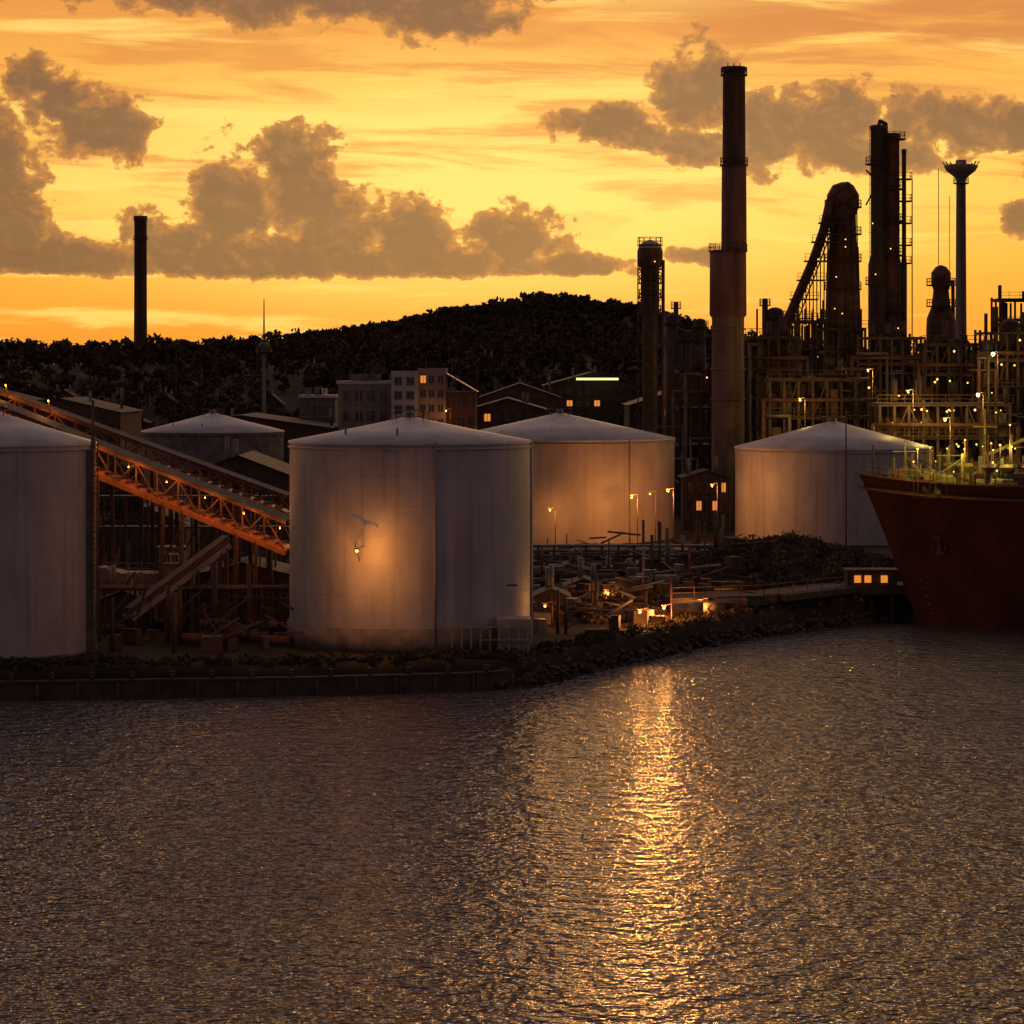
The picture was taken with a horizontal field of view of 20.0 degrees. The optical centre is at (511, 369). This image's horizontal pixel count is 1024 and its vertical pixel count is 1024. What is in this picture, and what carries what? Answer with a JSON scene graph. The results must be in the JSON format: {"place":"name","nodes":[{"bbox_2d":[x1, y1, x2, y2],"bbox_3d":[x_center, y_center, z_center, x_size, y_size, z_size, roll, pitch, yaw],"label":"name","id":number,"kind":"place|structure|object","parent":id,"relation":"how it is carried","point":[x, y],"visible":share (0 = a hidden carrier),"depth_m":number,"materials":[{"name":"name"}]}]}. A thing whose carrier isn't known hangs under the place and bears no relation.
{"place":"outdoors","nodes":[
{"label":"outdoors","id":0,"kind":"place"},
{"bbox_2d":[352,514,377,527],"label":"seagull","id":1,"kind":"object","parent":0,"point":[362,519],"visible":1,"depth_m":230.48,"materials":[{"name":"white"}]},
{"bbox_2d":[0,310,911,684],"bbox_3d":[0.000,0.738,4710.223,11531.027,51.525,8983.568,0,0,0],"label":"ground","id":2,"kind":"structure","parent":0,"point":[158,648],"depth_m":250.03,"materials":[{"name":"brown soil"}]},
{"bbox_2d":[1,360,24,374],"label":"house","id":3,"kind":"structure","parent":2,"relation":"on","point":[3,372],"depth_m":777.50,"materials":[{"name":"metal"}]},
{"bbox_2d":[0,391,42,406],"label":"warehouse","id":4,"kind":"structure","parent":2,"relation":"on","point":[29,396],"depth_m":612.83,"materials":[{"name":"metal"}]},
{"bbox_2d":[0,400,99,658],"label":"storage tank","id":5,"kind":"object","parent":2,"relation":"on","point":[48,543],"visible":0.98,"depth_m":230.94,"materials":[{"name":"white metal"}]},
{"bbox_2d":[51,384,79,398],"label":"house","id":6,"kind":"structure","parent":2,"relation":"on","point":[63,392],"depth_m":704.44,"materials":[{"name":"brick"}]},
{"bbox_2d":[23,388,140,494],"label":"warehouse","id":7,"kind":"structure","parent":2,"relation":"on","point":[123,418],"depth_m":520.00,"materials":[{"name":"metal"}]},
{"bbox_2d":[96,565,157,632],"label":"shed","id":8,"kind":"structure","parent":2,"relation":"on","point":[118,596],"depth_m":252.00,"materials":[{"name":"concrete"}]},
{"bbox_2d":[133,216,147,363],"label":"smokestack","id":9,"kind":"object","parent":2,"relation":"on","point":[140,239],"visible":0.81,"depth_m":898.28,"materials":[{"name":"brick"}]},
{"bbox_2d":[0,399,289,624],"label":"conveyor gallery","id":10,"kind":"object","parent":2,"relation":"on","point":[177,505],"visible":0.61,"depth_m":259.11,"materials":[{"name":"orange paint"}]},
{"bbox_2d":[0,384,289,602],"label":"conveyor gallery","id":11,"kind":"object","parent":2,"relation":"on","point":[138,442],"visible":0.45,"depth_m":268.16,"materials":[{"name":"orange paint"}]},
{"bbox_2d":[98,545,194,615],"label":"work boat","id":12,"kind":"object","parent":2,"relation":"on","point":[171,562],"visible":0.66,"depth_m":260.72,"materials":[{"name":"grey metal"}]},
{"bbox_2d":[141,409,151,426],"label":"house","id":13,"kind":"structure","parent":2,"relation":"on","point":[146,420],"depth_m":648.20,"materials":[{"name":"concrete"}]},
{"bbox_2d":[98,488,199,569],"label":"shed","id":14,"kind":"structure","parent":2,"relation":"on","point":[132,534],"depth_m":300.00,"materials":[{"name":"concrete"}]},
{"bbox_2d":[153,387,178,413],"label":"house","id":15,"kind":"structure","parent":2,"relation":"on","point":[165,402],"depth_m":698.48,"materials":[{"name":"concrete"}]},
{"bbox_2d":[122,535,231,633],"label":"conveyor belt","id":16,"kind":"object","parent":2,"relation":"on","point":[196,564],"visible":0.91,"depth_m":247.05,"materials":[{"name":"metal"}]},
{"bbox_2d":[184,375,206,394],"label":"house","id":17,"kind":"structure","parent":2,"relation":"on","point":[190,382],"depth_m":731.66,"materials":[{"name":"concrete"}]},
{"bbox_2d":[96,484,310,652],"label":"yard equipment","id":18,"kind":"object","parent":2,"relation":"on","point":[261,630],"visible":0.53,"depth_m":244.69,"materials":[{"name":"metal"}]},
{"bbox_2d":[141,409,284,516],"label":"storage tank","id":19,"kind":"object","parent":2,"relation":"on","point":[202,437],"visible":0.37,"depth_m":411.89,"materials":[{"name":"metal"}]},
{"bbox_2d":[184,437,289,561],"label":"shed","id":20,"kind":"structure","parent":2,"relation":"on","point":[254,465],"depth_m":345.00,"materials":[{"name":"concrete"}]},
{"bbox_2d":[149,408,337,463],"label":"warehouse","id":21,"kind":"structure","parent":2,"relation":"on","point":[294,428],"depth_m":470.00,"materials":[{"name":"metal"}]},
{"bbox_2d":[200,548,289,622],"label":"shed","id":22,"kind":"structure","parent":2,"relation":"on","point":[281,573],"depth_m":262.00,"materials":[{"name":"metal"}]},
{"bbox_2d":[0,662,526,699],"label":"quay wall","id":23,"kind":"structure","parent":2,"relation":"on","point":[11,688],"depth_m":222.61,"materials":[{"name":"concrete"}]},
{"bbox_2d":[256,303,271,413],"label":"radio mast","id":24,"kind":"object","parent":2,"relation":"on","point":[263,345],"visible":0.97,"depth_m":519.76,"materials":[{"name":"grey metal"}]},
{"bbox_2d":[259,390,285,413],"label":"house","id":25,"kind":"structure","parent":2,"relation":"on","point":[271,399],"depth_m":694.35,"materials":[{"name":"concrete"}]},
{"bbox_2d":[302,358,317,379],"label":"house","id":26,"kind":"structure","parent":2,"relation":"on","point":[306,373],"depth_m":781.97,"materials":[{"name":"metal"}]},
{"bbox_2d":[6,361,623,514],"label":"town trees","id":27,"kind":"object","parent":2,"relation":"on","point":[172,413],"visible":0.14,"depth_m":708.46,"materials":[{"name":"green plant"}]},
{"bbox_2d":[298,384,337,423],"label":"office building","id":28,"kind":"structure","parent":2,"relation":"on","point":[319,403],"depth_m":500.00,"materials":[{"name":"concrete"}]},
{"bbox_2d":[336,357,478,430],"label":"office building","id":29,"kind":"structure","parent":2,"relation":"on","point":[366,399],"depth_m":479.70,"materials":[{"name":"white paint"}]},
{"bbox_2d":[287,410,532,654],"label":"storage tank","id":30,"kind":"object","parent":2,"relation":"on","point":[445,552],"visible":0.98,"depth_m":234.23,"materials":[{"name":"white metal"}]},
{"bbox_2d":[0,529,907,670],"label":"shrubs","id":31,"kind":"object","parent":2,"relation":"on","point":[372,658],"visible":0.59,"depth_m":234.64,"materials":[{"name":"green plant"}]},
{"bbox_2d":[477,349,494,375],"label":"house","id":32,"kind":"structure","parent":2,"relation":"on","point":[488,363],"depth_m":807.35,"materials":[{"name":"concrete"}]},
{"bbox_2d":[0,301,983,433],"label":"distant trees","id":33,"kind":"object","parent":2,"relation":"on","point":[224,356],"visible":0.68,"depth_m":804.07,"materials":[{"name":"green plant"}]},
{"bbox_2d":[287,291,711,354],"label":"hill trees","id":34,"kind":"object","parent":2,"relation":"on","point":[454,322],"visible":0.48,"depth_m":1061.84,"materials":[{"name":"green plant"}]},
{"bbox_2d":[477,392,547,429],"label":"warehouse","id":35,"kind":"structure","parent":2,"relation":"on","point":[503,411],"depth_m":520.00,"materials":[{"name":"brick"}]},
{"bbox_2d":[479,376,560,414],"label":"warehouse","id":36,"kind":"structure","parent":2,"relation":"on","point":[548,400],"depth_m":610.00,"materials":[{"name":"brick"}]},
{"bbox_2d":[542,602,553,628],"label":"street lamp","id":37,"kind":"object","parent":2,"relation":"on","point":[552,613],"visible":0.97,"depth_m":255.97,"materials":[{"name":"metal"}]},
{"bbox_2d":[533,564,570,622],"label":"pump house","id":38,"kind":"structure","parent":2,"relation":"on","point":[546,592],"depth_m":262.00,"materials":[{"name":"concrete"}]},
{"bbox_2d":[548,507,555,543],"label":"street lamp","id":39,"kind":"object","parent":2,"relation":"on","point":[550,508],"visible":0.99,"depth_m":375.95,"materials":[{"name":"metal"}]},
{"bbox_2d":[540,549,590,575],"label":"pump house","id":40,"kind":"structure","parent":2,"relation":"on","point":[573,559],"depth_m":320.70,"materials":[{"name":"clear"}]},
{"bbox_2d":[481,409,675,543],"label":"storage tank","id":41,"kind":"object","parent":2,"relation":"on","point":[590,476],"visible":0.62,"depth_m":382.03,"materials":[{"name":"metal"}]},
{"bbox_2d":[562,557,595,591],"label":"pump house","id":42,"kind":"structure","parent":2,"relation":"on","point":[580,578],"depth_m":292.28,"materials":[{"name":"metal"}]},
{"bbox_2d":[542,366,641,424],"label":"warehouse","id":43,"kind":"structure","parent":2,"relation":"on","point":[594,395],"depth_m":660.00,"materials":[{"name":"concrete"}]},
{"bbox_2d":[606,556,630,574],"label":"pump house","id":44,"kind":"structure","parent":2,"relation":"on","point":[620,571],"depth_m":312.28,"materials":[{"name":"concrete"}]},
{"bbox_2d":[533,544,718,565],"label":"pipe rack","id":45,"kind":"object","parent":2,"relation":"on","point":[554,550],"visible":0.37,"depth_m":330.42,"materials":[{"name":"brown metal"}]},
{"bbox_2d":[630,494,637,542],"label":"street lamp","id":46,"kind":"object","parent":2,"relation":"on","point":[632,495],"visible":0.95,"depth_m":373.95,"materials":[{"name":"metal"}]},
{"bbox_2d":[637,608,648,626],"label":"street lamp","id":47,"kind":"object","parent":2,"relation":"on","point":[647,615],"visible":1,"depth_m":254.98,"materials":[{"name":"metal"}]},
{"bbox_2d":[636,547,657,565],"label":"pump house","id":48,"kind":"structure","parent":2,"relation":"on","point":[637,561],"depth_m":337.78,"materials":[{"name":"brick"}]},
{"bbox_2d":[637,237,664,434],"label":"scrubber tower","id":49,"kind":"structure","parent":2,"relation":"on","point":[650,262],"depth_m":419.05,"materials":[{"name":"metal"}]},
{"bbox_2d":[648,491,655,543],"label":"street lamp","id":50,"kind":"object","parent":2,"relation":"on","point":[650,492],"visible":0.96,"depth_m":375.95,"materials":[{"name":"metal"}]},
{"bbox_2d":[533,512,776,635],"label":"yard equipment","id":51,"kind":"object","parent":2,"relation":"on","point":[629,587],"visible":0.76,"depth_m":284.19,"materials":[{"name":"metal"}]},
{"bbox_2d":[622,391,706,433],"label":"warehouse","id":52,"kind":"structure","parent":2,"relation":"on","point":[630,414],"depth_m":560.00,"materials":[{"name":"metal"}]},
{"bbox_2d":[661,604,671,618],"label":"street lamp","id":53,"kind":"object","parent":2,"relation":"on","point":[666,605],"visible":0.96,"depth_m":260.96,"materials":[{"name":"metal"}]},
{"bbox_2d":[666,488,673,547],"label":"street lamp","id":54,"kind":"object","parent":2,"relation":"on","point":[668,489],"visible":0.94,"depth_m":373.95,"materials":[{"name":"metal"}]},
{"bbox_2d":[658,343,711,518],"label":"process unit","id":55,"kind":"object","parent":2,"relation":"on","point":[686,430],"visible":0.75,"depth_m":444.82,"materials":[{"name":"metal"}]},
{"bbox_2d":[495,595,911,688],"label":"shore rocks","id":56,"kind":"object","parent":2,"relation":"on","point":[524,680],"visible":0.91,"depth_m":258.14,"materials":[{"name":"stone"}]},
{"bbox_2d":[678,456,730,529],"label":"pump house","id":57,"kind":"structure","parent":2,"relation":"on","point":[698,497],"depth_m":415.00,"materials":[{"name":"concrete"}]},
{"bbox_2d":[706,410,706,457],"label":"warehouse","id":58,"kind":"structure","parent":2,"relation":"on","point":[706,432],"depth_m":520.00,"materials":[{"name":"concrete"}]},
{"bbox_2d":[710,483,717,512],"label":"street lamp","id":59,"kind":"object","parent":2,"relation":"on","point":[712,484],"visible":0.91,"depth_m":379.96,"materials":[{"name":"metal"}]},
{"bbox_2d":[708,63,747,524],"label":"brick chimney","id":60,"kind":"object","parent":2,"relation":"on","point":[727,308],"visible":0.93,"depth_m":428.16,"materials":[{"name":"brick"}]},
{"bbox_2d":[569,534,906,623],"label":"dry grass","id":61,"kind":"structure","parent":2,"relation":"on","point":[662,611],"depth_m":302.50,"materials":[{"name":"brown plant"}]},
{"bbox_2d":[744,316,814,443],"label":"process unit","id":62,"kind":"object","parent":2,"relation":"on","point":[776,357],"visible":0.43,"depth_m":439.92,"materials":[{"name":"metal"}]},
{"bbox_2d":[790,300,823,425],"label":"process unit","id":63,"kind":"object","parent":2,"relation":"on","point":[808,353],"visible":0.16,"depth_m":461.82,"materials":[{"name":"metal"}]},
{"bbox_2d":[761,358,879,438],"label":"process unit","id":64,"kind":"object","parent":2,"relation":"on","point":[783,402],"visible":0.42,"depth_m":415.58,"materials":[{"name":"metal"}]},
{"bbox_2d":[780,182,868,425],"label":"furnace tower","id":65,"kind":"structure","parent":2,"relation":"on","point":[840,329],"depth_m":447.67,"materials":[{"name":"metal"}]},
{"bbox_2d":[734,410,932,545],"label":"storage tank","id":66,"kind":"object","parent":2,"relation":"on","point":[806,481],"visible":0.79,"depth_m":378.65,"materials":[{"name":"white metal"}]},
{"bbox_2d":[835,321,935,443],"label":"process unit","id":67,"kind":"object","parent":2,"relation":"on","point":[887,354],"visible":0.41,"depth_m":439.82,"materials":[{"name":"metal"}]},
{"bbox_2d":[751,309,1021,461],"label":"furnace hall","id":68,"kind":"structure","parent":2,"relation":"on","point":[1004,384],"depth_m":486.00,"materials":[{"name":"metal"}]},
{"bbox_2d":[658,298,1020,457],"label":"vessel cluster","id":69,"kind":"object","parent":68,"relation":"attached to","point":[696,336],"visible":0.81,"depth_m":499.01,"materials":[{"name":"metal"}]},
{"bbox_2d":[865,119,912,401],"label":"distillation columns","id":70,"kind":"structure","parent":2,"relation":"on","point":[887,284],"depth_m":453.99,"materials":[{"name":"metal"}]},
{"bbox_2d":[926,168,955,460],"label":"pressure vessel","id":71,"kind":"object","parent":2,"relation":"on","point":[941,309],"visible":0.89,"depth_m":468.65,"materials":[{"name":"metal"}]},
{"bbox_2d":[869,376,1019,468],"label":"process unit","id":72,"kind":"object","parent":2,"relation":"on","point":[960,424],"visible":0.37,"depth_m":400.50,"materials":[{"name":"metal"}]},
{"bbox_2d":[943,417,950,460],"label":"street lamp","id":73,"kind":"object","parent":2,"relation":"on","point":[950,437],"visible":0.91,"depth_m":391.99,"materials":[{"name":"metal"}]},
{"bbox_2d":[915,317,993,464],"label":"process unit","id":74,"kind":"object","parent":2,"relation":"on","point":[947,364],"visible":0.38,"depth_m":436.50,"materials":[{"name":"metal"}]},
{"bbox_2d":[942,159,979,362],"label":"flare stack","id":75,"kind":"object","parent":2,"relation":"on","point":[960,171],"visible":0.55,"depth_m":519.13,"materials":[{"name":"grey metal"}]},
{"bbox_2d":[976,392,983,434],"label":"street lamp","id":76,"kind":"object","parent":2,"relation":"on","point":[977,394],"visible":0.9,"depth_m":391.99,"materials":[{"name":"metal"}]},
{"bbox_2d":[991,351,997,460],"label":"street lamp","id":77,"kind":"object","parent":2,"relation":"on","point":[992,353],"visible":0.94,"depth_m":424.99,"materials":[{"name":"metal"}]},
{"bbox_2d":[968,307,1023,461],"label":"process unit","id":78,"kind":"object","parent":2,"relation":"on","point":[1007,349],"visible":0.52,"depth_m":430.50,"materials":[{"name":"metal"}]},
{"bbox_2d":[990,285,1023,362],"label":"process unit","id":79,"kind":"object","parent":2,"relation":"on","point":[1003,310],"visible":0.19,"depth_m":521.73,"materials":[{"name":"metal"}]},
{"bbox_2d":[0,620,1023,1023],"bbox_3d":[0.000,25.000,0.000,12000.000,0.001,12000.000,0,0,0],"label":"harbour water","id":80,"kind":"structure","parent":0,"point":[818,826],"depth_m":152.04,"materials":[{"name":"grey liquid"}]},
{"bbox_2d":[658,568,915,621],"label":"wharf","id":81,"kind":"structure","parent":80,"relation":"in","point":[870,582],"depth_m":284.25,"materials":[{"name":"concrete"}]},
{"bbox_2d":[856,409,1023,629],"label":"cargo ship","id":82,"kind":"object","parent":80,"relation":"on","point":[953,530],"visible":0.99,"depth_m":279.83,"materials":[{"name":"red paint"}]},
{"bbox_2d":[0,0,1023,354],"label":"sky","id":83,"kind":"structure","parent":0,"point":[324,164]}
]}

